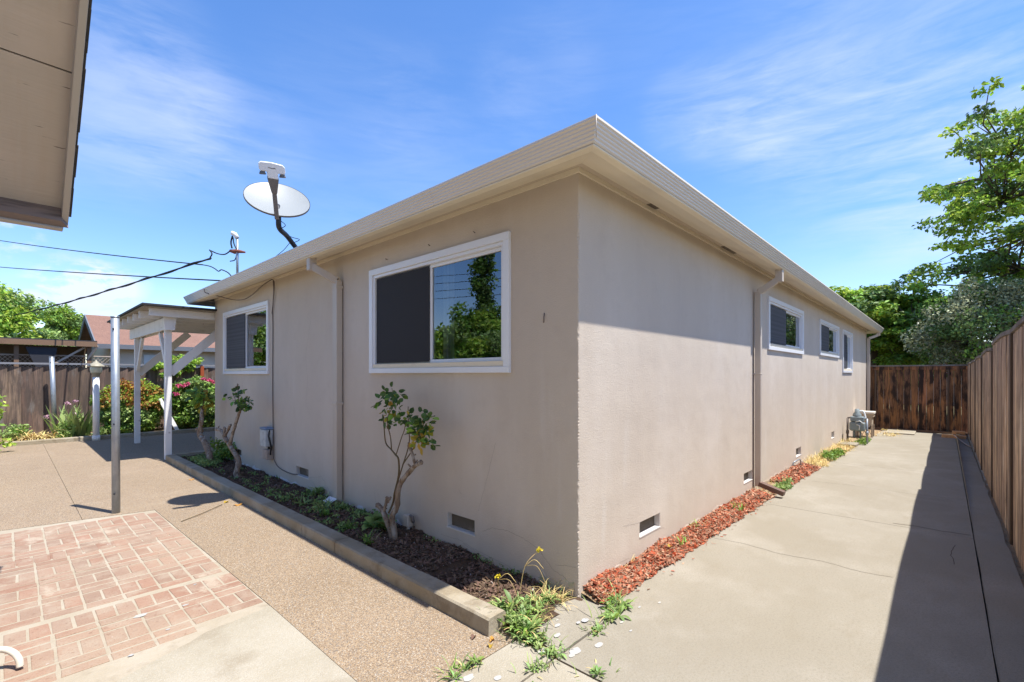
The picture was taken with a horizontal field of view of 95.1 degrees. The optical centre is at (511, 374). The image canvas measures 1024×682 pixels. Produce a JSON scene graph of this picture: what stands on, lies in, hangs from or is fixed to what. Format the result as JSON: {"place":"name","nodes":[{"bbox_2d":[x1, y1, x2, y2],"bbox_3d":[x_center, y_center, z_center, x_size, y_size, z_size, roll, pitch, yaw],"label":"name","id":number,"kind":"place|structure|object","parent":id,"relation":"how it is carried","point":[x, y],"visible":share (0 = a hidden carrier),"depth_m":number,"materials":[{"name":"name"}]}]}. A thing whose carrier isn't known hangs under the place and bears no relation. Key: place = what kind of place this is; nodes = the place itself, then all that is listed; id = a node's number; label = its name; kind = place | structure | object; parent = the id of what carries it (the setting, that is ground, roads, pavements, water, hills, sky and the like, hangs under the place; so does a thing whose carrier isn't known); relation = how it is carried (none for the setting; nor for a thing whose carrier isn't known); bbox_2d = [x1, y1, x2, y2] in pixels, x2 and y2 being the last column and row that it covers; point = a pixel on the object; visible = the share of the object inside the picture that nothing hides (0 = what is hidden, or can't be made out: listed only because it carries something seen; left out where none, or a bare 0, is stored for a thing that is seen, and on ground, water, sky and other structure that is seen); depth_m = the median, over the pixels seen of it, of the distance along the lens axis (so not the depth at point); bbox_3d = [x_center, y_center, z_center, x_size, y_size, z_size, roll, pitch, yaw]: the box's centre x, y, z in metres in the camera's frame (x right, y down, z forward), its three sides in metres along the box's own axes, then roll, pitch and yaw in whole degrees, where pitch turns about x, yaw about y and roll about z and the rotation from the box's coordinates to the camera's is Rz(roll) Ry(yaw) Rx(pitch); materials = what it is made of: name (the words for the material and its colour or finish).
{"place":"outdoors","nodes":[
{"label":"outdoors","id":0,"kind":"place"},
{"bbox_2d":[0,426,214,441],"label":"bed","id":1,"kind":"object","parent":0,"point":[160,429],"visible":0.11,"depth_m":12.51,"materials":[{"name":"soil"}]},
{"bbox_2d":[0,389,16,450],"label":"edge shrub","id":2,"kind":"object","parent":1,"relation":"on","point":[9,443],"visible":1,"depth_m":9.37,"materials":[{"name":"green plant"}]},
{"bbox_2d":[3,429,70,440],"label":"straw grass","id":3,"kind":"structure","parent":1,"relation":"on","point":[43,435],"depth_m":10.67,"materials":[{"name":"yellow plant"}]},
{"bbox_2d":[0,421,79,440],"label":"bed greenery","id":4,"kind":"object","parent":1,"relation":"on","point":[11,430],"visible":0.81,"depth_m":10.71,"materials":[{"name":"green plant"}]},
{"bbox_2d":[49,356,56,435],"bbox_3d":[-11.175,0.550,11.403,0.102,1.984,0.159,0,0,43],"label":"steel post","id":5,"kind":"object","parent":1,"relation":"on","point":[52,383],"visible":0.77,"depth_m":11.37,"materials":[{"name":"silver metal"}]},
{"bbox_2d":[42,404,101,437],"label":"iris clump","id":6,"kind":"object","parent":1,"relation":"on","point":[83,428],"visible":0.85,"depth_m":11.24,"materials":[{"name":"green plant"}]},
{"bbox_2d":[91,426,110,435],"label":"border plant","id":7,"kind":"object","parent":1,"relation":"on","point":[104,431],"visible":0.51,"depth_m":11.55,"materials":[{"name":"green plant"}]},
{"bbox_2d":[0,362,214,436],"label":"fence","id":8,"kind":"object","parent":1,"relation":"on","point":[25,391],"visible":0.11,"depth_m":11.54,"materials":[{"name":"brown wood"}]},
{"bbox_2d":[151,354,203,378],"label":"fence vine","id":9,"kind":"object","parent":8,"relation":"attached to","point":[189,367],"visible":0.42,"depth_m":13.48,"materials":[{"name":"green plant"}]},
{"bbox_2d":[89,378,163,433],"bbox_3d":[-9.923,0.900,12.251,1.256,1.661,1.731,0,0,43],"label":"photinia shrub","id":10,"kind":"object","parent":1,"relation":"on","point":[153,410],"visible":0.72,"depth_m":11.93,"materials":[{"name":"green plant"}]},
{"bbox_2d":[158,398,178,429],"bbox_3d":[-9.111,1.055,12.416,0.460,0.885,0.050,0,0,-24],"label":"leaning plank","id":11,"kind":"object","parent":1,"relation":"on","point":[174,425],"visible":0.5,"depth_m":12.44,"materials":[{"name":"white paint"}]},
{"bbox_2d":[172,374,214,428],"bbox_3d":[-8.986,0.812,13.222,1.320,1.665,1.513,0,0,43],"label":"flowering shrub","id":12,"kind":"object","parent":1,"relation":"on","point":[186,413],"visible":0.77,"depth_m":12.86,"materials":[{"name":"green plant"}]},
{"bbox_2d":[0,510,268,681],"bbox_3d":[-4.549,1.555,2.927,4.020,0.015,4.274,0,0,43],"label":"brick paving","id":13,"kind":"structure","parent":0,"point":[46,658],"depth_m":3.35,"materials":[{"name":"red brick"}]},
{"bbox_2d":[0,646,23,668],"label":"chair leg","id":14,"kind":"object","parent":13,"relation":"on","point":[15,655],"visible":1,"depth_m":2.46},
{"bbox_2d":[77,314,214,367],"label":"neighbour house","id":15,"kind":"structure","parent":0,"point":[97,328],"depth_m":15.56,"materials":[{"name":"paint"}]},
{"bbox_2d":[0,431,519,681],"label":"patio","id":16,"kind":"structure","parent":0,"point":[356,623],"depth_m":4.10,"materials":[{"name":"beige concrete"}]},
{"bbox_2d":[87,360,103,440],"bbox_3d":[-9.809,0.600,11.038,0.320,1.900,0.320,0,0,43],"label":"lamp post","id":17,"kind":"object","parent":16,"relation":"on","point":[95,368],"visible":1,"depth_m":10.99,"materials":[{"name":"white metal"}]},
{"bbox_2d":[0,427,214,446],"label":"kerb","id":18,"kind":"structure","parent":16,"relation":"on","point":[66,439],"depth_m":11.06,"materials":[{"name":"concrete"}]},
{"bbox_2d":[110,316,120,513],"bbox_3d":[-4.439,0.474,5.240,0.081,2.252,0.110,0,0,-17],"label":"steel post","id":19,"kind":"object","parent":16,"relation":"on","point":[115,408],"visible":0.91,"depth_m":5.22,"materials":[{"name":"silver metal"}]},
{"bbox_2d":[107,302,216,458],"bbox_3d":[-6.299,0.163,10.933,4.150,2.775,4.360,0,0,43],"label":"patio cover","id":20,"kind":"object","parent":16,"relation":"on","point":[141,321],"visible":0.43,"depth_m":8.89,"materials":[{"name":"white paint"}]},
{"bbox_2d":[181,504,221,521],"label":"twig","id":21,"kind":"object","parent":16,"relation":"on","point":[201,513],"visible":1,"depth_m":5.18,"materials":[{"name":"brown wood"}]},
{"bbox_2d":[165,450,505,636],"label":"kerb","id":22,"kind":"structure","parent":16,"relation":"on","point":[450,600],"depth_m":3.71,"materials":[{"name":"concrete"}]},
{"bbox_2d":[433,652,484,681],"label":"weed clump","id":23,"kind":"object","parent":16,"relation":"on","point":[474,659],"visible":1,"depth_m":2.47,"materials":[{"name":"green plant"}]},
{"bbox_2d":[180,455,582,627],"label":"bark mulch","id":24,"kind":"object","parent":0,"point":[527,583],"visible":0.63,"depth_m":3.96,"materials":[{"name":"brown wood"}]},
{"bbox_2d":[185,382,214,460],"bbox_3d":[-5.282,0.862,8.017,0.852,1.483,0.420,0,0,43],"label":"rose bush","id":25,"kind":"object","parent":24,"relation":"on","point":[201,398],"visible":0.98,"depth_m":8.05,"materials":[{"name":"green plant"}]},
{"bbox_2d":[210,437,236,459],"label":"fern bush","id":26,"kind":"object","parent":24,"relation":"on","point":[222,451],"visible":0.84,"depth_m":8.03,"materials":[{"name":"green plant"}]},
{"bbox_2d":[215,383,253,477],"bbox_3d":[-4.197,0.841,7.032,1.531,1.433,0.264,0,0,43],"label":"rose bush","id":27,"kind":"object","parent":24,"relation":"on","point":[241,404],"visible":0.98,"depth_m":6.88,"materials":[{"name":"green plant"}]},
{"bbox_2d":[308,479,324,495],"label":"weed clump","id":28,"kind":"object","parent":24,"relation":"on","point":[318,490],"visible":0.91,"depth_m":5.75,"materials":[{"name":"green plant"}]},
{"bbox_2d":[294,492,353,512],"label":"weed clump","id":29,"kind":"object","parent":24,"relation":"on","point":[327,504],"visible":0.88,"depth_m":5.27,"materials":[{"name":"green plant"}]},
{"bbox_2d":[313,505,355,531],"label":"weed clump","id":30,"kind":"object","parent":24,"relation":"on","point":[325,512],"visible":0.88,"depth_m":4.65,"materials":[{"name":"green plant"}]},
{"bbox_2d":[181,450,551,588],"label":"bed weeds","id":31,"kind":"object","parent":24,"relation":"on","point":[205,461],"visible":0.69,"depth_m":5.50,"materials":[{"name":"green plant"}]},
{"bbox_2d":[350,526,384,544],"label":"weed clump","id":32,"kind":"object","parent":24,"relation":"on","point":[367,540],"visible":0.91,"depth_m":4.18,"materials":[{"name":"green plant"}]},
{"bbox_2d":[361,513,397,530],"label":"broadleaf plant","id":33,"kind":"object","parent":24,"relation":"on","point":[374,519],"visible":0.71,"depth_m":4.54,"materials":[{"name":"green plant"}]},
{"bbox_2d":[372,382,439,539],"bbox_3d":[-0.976,0.804,4.160,0.948,1.485,0.240,0,0,43],"label":"shrub","id":34,"kind":"object","parent":24,"relation":"on","point":[420,433],"visible":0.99,"depth_m":4.20,"materials":[{"name":"green plant"}]},
{"bbox_2d":[403,513,413,528],"bbox_3d":[-0.978,1.451,4.469,0.134,0.239,0.067,0,0,43],"label":"pipe stub","id":35,"kind":"object","parent":24,"relation":"on","point":[408,520],"visible":0.88,"depth_m":4.46,"materials":[{"name":"paint"}]},
{"bbox_2d":[495,573,518,599],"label":"yellow flower","id":36,"kind":"object","parent":24,"relation":"on","point":[497,576],"visible":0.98,"depth_m":3.14,"materials":[{"name":"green plant"}]},
{"bbox_2d":[489,589,535,612],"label":"weed clump","id":37,"kind":"object","parent":24,"relation":"on","point":[516,600],"visible":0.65,"depth_m":3.04,"materials":[{"name":"green plant"}]},
{"bbox_2d":[477,596,556,638],"bbox_3d":[0.012,1.465,2.903,0.516,0.122,0.384,0,0,43],"label":"weed clump","id":38,"kind":"object","parent":24,"relation":"on","point":[520,620],"visible":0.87,"depth_m":2.85,"materials":[{"name":"green plant"}]},
{"bbox_2d":[496,614,553,649],"bbox_3d":[0.086,1.499,2.750,0.345,0.088,0.267,0,0,19],"label":"weed clump","id":39,"kind":"object","parent":24,"relation":"on","point":[531,638],"visible":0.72,"depth_m":2.71,"materials":[{"name":"green plant"}]},
{"bbox_2d":[519,546,546,595],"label":"yellow flower","id":40,"kind":"object","parent":24,"relation":"on","point":[538,550],"visible":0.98,"depth_m":3.18,"materials":[{"name":"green plant"}]},
{"bbox_2d":[516,586,570,611],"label":"weed clump","id":41,"kind":"object","parent":24,"relation":"on","point":[546,599],"visible":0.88,"depth_m":3.11,"materials":[{"name":"green plant"}]},
{"bbox_2d":[520,577,577,624],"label":"dead grass","id":42,"kind":"structure","parent":24,"relation":"on","point":[553,592],"depth_m":3.17,"materials":[{"name":"yellow plant"}]},
{"bbox_2d":[0,0,1023,367],"label":"sky","id":43,"kind":"structure","parent":0,"point":[816,125],"materials":[{"name":"blue"}]},
{"bbox_2d":[506,626,556,659],"bbox_3d":[-4.983,1.608,2.492,18.800,0.084,8.350,0,0,43],"label":"sand bed","id":44,"kind":"object","parent":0,"point":[530,644],"depth_m":2.72,"materials":[{"name":"soil"}]},
{"bbox_2d":[116,434,1000,681],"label":"concrete pad","id":45,"kind":"object","parent":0,"point":[269,644],"visible":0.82,"depth_m":2.53,"materials":[{"name":"beige concrete"}]},
{"bbox_2d":[510,653,552,681],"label":"weed clump","id":46,"kind":"object","parent":45,"relation":"on","point":[532,664],"visible":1,"depth_m":2.47,"materials":[{"name":"green plant"}]},
{"bbox_2d":[537,636,575,667],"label":"weed clump","id":47,"kind":"object","parent":45,"relation":"on","point":[549,652],"visible":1,"depth_m":2.59,"materials":[{"name":"green plant"}]},
{"bbox_2d":[581,429,882,604],"bbox_3d":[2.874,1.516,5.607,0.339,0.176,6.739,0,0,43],"label":"red bark mulch","id":48,"kind":"object","parent":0,"point":[649,562],"visible":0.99,"depth_m":4.11,"materials":[{"name":"red wood"}]},
{"bbox_2d":[581,579,636,622],"bbox_3d":[0.654,1.494,3.083,0.334,0.138,0.431,0,0,43],"label":"weed clump","id":49,"kind":"object","parent":48,"relation":"on","point":[614,614],"visible":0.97,"depth_m":3.06,"materials":[{"name":"green plant"}]},
{"bbox_2d":[677,536,691,544],"bbox_3d":[1.497,1.454,4.174,0.207,0.073,0.201,0,0,-17],"label":"grass sprout","id":50,"kind":"object","parent":48,"relation":"on","point":[682,540],"depth_m":4.13,"materials":[{"name":"green plant"}]},
{"bbox_2d":[731,501,744,510],"bbox_3d":[2.527,1.450,5.192,0.176,0.080,0.222,0,0,-3],"label":"grass sprout","id":51,"kind":"object","parent":48,"relation":"on","point":[741,508],"depth_m":5.20,"materials":[{"name":"green plant"}]},
{"bbox_2d":[614,428,903,582],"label":"dry grass","id":52,"kind":"structure","parent":48,"relation":"on","point":[820,458],"depth_m":8.85,"materials":[{"name":"yellow plant"}]},
{"bbox_2d":[772,476,793,490],"bbox_3d":[3.727,1.520,6.419,0.227,0.174,0.774,0,0,43],"label":"weed patch","id":53,"kind":"object","parent":48,"relation":"on","point":[785,484],"visible":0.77,"depth_m":6.37,"materials":[{"name":"green plant"}]},
{"bbox_2d":[818,448,846,460],"bbox_3d":[6.228,1.560,9.099,0.392,0.210,1.163,0,0,43],"label":"weed patch","id":54,"kind":"object","parent":48,"relation":"on","point":[832,455],"visible":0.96,"depth_m":9.01,"materials":[{"name":"green plant"}]},
{"bbox_2d":[838,441,858,446],"bbox_3d":[7.799,1.622,10.856,0.350,0.075,0.500,0,0,43],"label":"stepping block","id":55,"kind":"object","parent":48,"relation":"on","point":[851,443],"depth_m":10.78,"materials":[{"name":"concrete"}]},
{"bbox_2d":[855,436,871,444],"bbox_3d":[8.514,1.620,11.366,0.306,0.170,1.401,0,0,43],"label":"weed patch","id":56,"kind":"object","parent":48,"relation":"on","point":[861,441],"visible":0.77,"depth_m":11.20,"materials":[{"name":"green plant"}]},
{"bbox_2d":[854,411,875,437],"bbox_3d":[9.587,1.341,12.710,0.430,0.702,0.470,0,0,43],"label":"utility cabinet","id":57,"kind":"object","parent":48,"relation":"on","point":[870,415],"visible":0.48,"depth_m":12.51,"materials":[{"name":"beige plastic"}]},
{"bbox_2d":[557,430,1023,681],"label":"walkway","id":58,"kind":"structure","parent":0,"point":[729,608],"depth_m":3.35,"materials":[{"name":"concrete"}]},
{"bbox_2d":[128,584,660,680],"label":"paint spots","id":59,"kind":"object","parent":58,"relation":"on","point":[573,652],"visible":0.99,"depth_m":2.64,"materials":[{"name":"white paint"}]},
{"bbox_2d":[580,618,609,637],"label":"weed clump","id":60,"kind":"object","parent":58,"relation":"on","point":[597,626],"visible":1,"depth_m":2.85,"materials":[{"name":"green plant"}]},
{"bbox_2d":[571,658,619,681],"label":"weed clump","id":61,"kind":"object","parent":58,"relation":"on","point":[596,670],"visible":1,"depth_m":2.43,"materials":[{"name":"green plant"}]},
{"bbox_2d":[716,481,966,576],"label":"path cracks","id":62,"kind":"object","parent":58,"relation":"on","point":[895,523],"visible":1,"depth_m":4.29,"materials":[{"name":"grey concrete"}]},
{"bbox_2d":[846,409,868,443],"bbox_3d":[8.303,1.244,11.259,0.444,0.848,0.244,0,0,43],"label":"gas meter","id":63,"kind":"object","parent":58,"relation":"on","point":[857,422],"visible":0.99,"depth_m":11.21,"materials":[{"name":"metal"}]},
{"bbox_2d":[885,429,915,434],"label":"drain slab","id":64,"kind":"structure","parent":58,"relation":"on","point":[905,432],"depth_m":13.55,"materials":[{"name":"concrete"}]},
{"bbox_2d":[868,364,967,435],"bbox_3d":[8.816,0.713,17.122,11.340,2.015,0.170,0,0,43],"label":"end fence","id":65,"kind":"object","parent":58,"relation":"on","point":[893,396],"visible":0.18,"depth_m":14.01,"materials":[{"name":"brown wood"}]},
{"bbox_2d":[942,434,955,437],"bbox_3d":[11.799,1.655,12.603,0.340,0.085,0.200,0,0,43],"label":"paving block","id":66,"kind":"object","parent":58,"relation":"on","point":[948,435],"depth_m":12.56,"materials":[{"name":"orange brick"}]},
{"bbox_2d":[952,430,965,434],"bbox_3d":[12.059,1.565,12.634,0.260,0.085,0.200,0,0,43],"label":"paving block","id":67,"kind":"object","parent":66,"relation":"on","point":[959,432],"depth_m":12.55,"materials":[{"name":"orange brick"}]},
{"bbox_2d":[957,435,965,438],"bbox_3d":[11.885,1.655,12.387,0.200,0.085,0.200,0,0,43],"label":"paving block","id":68,"kind":"object","parent":58,"relation":"on","point":[961,436],"depth_m":12.32,"materials":[{"name":"orange brick"}]},
{"bbox_2d":[918,404,933,430],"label":"ground","id":69,"kind":"structure","parent":0,"point":[918,417],"depth_m":20.25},
{"bbox_2d":[0,281,67,345],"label":"bright tree","id":70,"kind":"object","parent":69,"relation":"on","point":[12,303],"visible":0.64,"depth_m":15.67,"materials":[{"name":"green plant"}]},
{"bbox_2d":[0,0,91,231],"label":"garage","id":71,"kind":"structure","parent":69,"relation":"on","point":[43,49],"depth_m":2.79,"materials":[{"name":"paint"}]},
{"bbox_2d":[0,337,98,366],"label":"lean to","id":72,"kind":"object","parent":69,"relation":"on","point":[68,348],"visible":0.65,"depth_m":13.09,"materials":[{"name":"brown wood"}]},
{"bbox_2d":[26,347,56,366],"bbox_3d":[-12.428,-0.390,12.362,0.040,0.680,0.600,0,0,43],"label":"hanging tarp","id":73,"kind":"object","parent":72,"relation":"hanging from","point":[39,354],"visible":0.57,"depth_m":12.35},
{"bbox_2d":[0,354,110,366],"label":"lattice screen","id":74,"kind":"object","parent":69,"relation":"on","point":[56,359],"visible":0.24,"depth_m":12.84,"materials":[{"name":"brown wood"}]},
{"bbox_2d":[39,304,83,346],"bbox_3d":[-22.949,-0.911,24.121,2.458,5.536,2.159,0,0,29],"label":"tree","id":75,"kind":"object","parent":69,"relation":"on","point":[67,320],"visible":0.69,"depth_m":23.65,"materials":[{"name":"green plant"}]},
{"bbox_2d":[183,114,883,597],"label":"house","id":76,"kind":"structure","parent":69,"relation":"on","point":[595,344],"depth_m":4.36,"materials":[{"name":"paint"}]},
{"bbox_2d":[1,267,219,280],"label":"overhead wire","id":77,"kind":"object","parent":76,"relation":"attached to","point":[119,275],"visible":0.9,"depth_m":11.36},
{"bbox_2d":[11,249,212,316],"bbox_3d":[-26.454,-3.163,21.943,51.197,2.622,0.045,0,0,33],"label":"overhead wire","id":78,"kind":"object","parent":76,"relation":"attached to","point":[173,270],"visible":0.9,"depth_m":9.80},
{"bbox_2d":[0,240,231,275],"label":"overhead wire","id":79,"kind":"object","parent":76,"relation":"attached to","point":[125,256],"visible":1,"depth_m":10.88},
{"bbox_2d":[211,231,245,272],"bbox_3d":[-4.709,-1.936,7.715,0.642,0.852,0.096,0,0,9],"label":"service mast","id":80,"kind":"object","parent":76,"relation":"on","point":[236,251],"visible":0.98,"depth_m":7.68,"materials":[{"name":"metal"}]},
{"bbox_2d":[204,279,271,299],"bbox_3d":[-4.338,-1.334,7.495,2.020,0.242,0.215,0,0,32],"label":"drooping cable","id":81,"kind":"object","parent":76,"relation":"attached to","point":[247,297],"visible":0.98,"depth_m":7.41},
{"bbox_2d":[223,300,268,373],"bbox_3d":[-4.261,-0.560,7.872,2.331,1.300,0.478,0,0,43],"label":"window","id":82,"kind":"structure","parent":76,"relation":"in","point":[245,329],"depth_m":8.15,"materials":[{"name":"white plastic"}]},
{"bbox_2d":[260,426,273,459],"bbox_3d":[-3.604,1.006,6.885,0.257,0.468,0.127,0,0,43],"label":"phone box","id":83,"kind":"object","parent":76,"relation":"attached to","point":[266,433],"visible":1,"depth_m":6.83,"materials":[{"name":"grey metal"}]},
{"bbox_2d":[243,161,309,255],"bbox_3d":[-2.664,-1.866,5.361,0.631,0.784,1.051,0,0,3],"label":"satellite dish","id":84,"kind":"object","parent":76,"relation":"on","point":[272,196],"visible":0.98,"depth_m":5.27,"materials":[{"name":"white metal"}]},
{"bbox_2d":[272,281,297,474],"bbox_3d":[-3.208,-0.007,6.588,0.869,2.748,0.023,0,0,43],"label":"wall cable","id":85,"kind":"object","parent":76,"relation":"attached to","point":[272,390],"depth_m":6.87,"materials":[{"name":"plastic"}]},
{"bbox_2d":[369,231,510,372],"bbox_3d":[-0.620,-0.566,4.495,2.260,1.299,0.478,0,0,43],"label":"window","id":86,"kind":"structure","parent":76,"relation":"in","point":[448,310],"depth_m":4.50,"materials":[{"name":"glass"}]},
{"bbox_2d":[767,296,803,354],"bbox_3d":[4.323,-0.733,7.425,0.118,0.755,2.200,0,0,43],"label":"window","id":87,"kind":"structure","parent":76,"relation":"in","point":[785,322],"depth_m":7.28,"materials":[{"name":"white plastic"}]},
{"bbox_2d":[819,319,839,357],"bbox_3d":[6.835,-0.750,10.134,0.118,0.720,2.230,0,0,43],"label":"window","id":88,"kind":"structure","parent":76,"relation":"in","point":[828,332],"depth_m":10.06,"materials":[{"name":"white plastic"}]},
{"bbox_2d":[842,329,852,372],"bbox_3d":[8.532,-0.575,11.964,0.118,1.050,1.580,0,0,43],"label":"window","id":89,"kind":"structure","parent":76,"relation":"in","point":[847,337],"depth_m":12.02,"materials":[{"name":"white plastic"}]},
{"bbox_2d":[534,597,613,657],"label":"corner slab","id":90,"kind":"structure","parent":69,"relation":"on","point":[569,627],"depth_m":2.91,"materials":[{"name":"concrete"}]},
{"bbox_2d":[829,281,976,366],"bbox_3d":[15.049,-0.929,18.974,5.503,5.657,5.829,0,0,43],"label":"maple tree","id":91,"kind":"object","parent":69,"relation":"on","point":[889,309],"visible":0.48,"depth_m":17.64,"materials":[{"name":"green plant"}]},
{"bbox_2d":[878,353,961,386],"bbox_3d":[18.647,-0.657,22.750,5.299,5.103,8.134,0,0,43],"label":"leafy tree","id":92,"kind":"object","parent":69,"relation":"on","point":[927,363],"visible":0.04,"depth_m":21.22,"materials":[{"name":"green plant"}]},
{"bbox_2d":[890,76,1023,324],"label":"maple tree","id":93,"kind":"object","parent":69,"relation":"on","point":[988,194],"visible":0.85,"depth_m":16.81,"materials":[{"name":"green plant"}]},
{"bbox_2d":[900,275,1023,364],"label":"olive tree","id":94,"kind":"object","parent":69,"relation":"on","point":[989,303],"visible":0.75,"depth_m":14.88,"materials":[{"name":"green plant"}]},
{"bbox_2d":[967,436,1023,586],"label":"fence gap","id":95,"kind":"object","parent":69,"relation":"on","point":[1014,556],"visible":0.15,"depth_m":4.58,"materials":[{"name":"concrete"}]},
{"bbox_2d":[967,316,1023,571],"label":"side fence","id":96,"kind":"object","parent":95,"relation":"on","point":[996,403],"visible":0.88,"depth_m":4.97,"materials":[{"name":"brown wood"}]},
{"bbox_2d":[918,352,981,404],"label":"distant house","id":97,"kind":"structure","parent":0,"point":[933,390],"depth_m":28.73,"materials":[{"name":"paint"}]}
]}

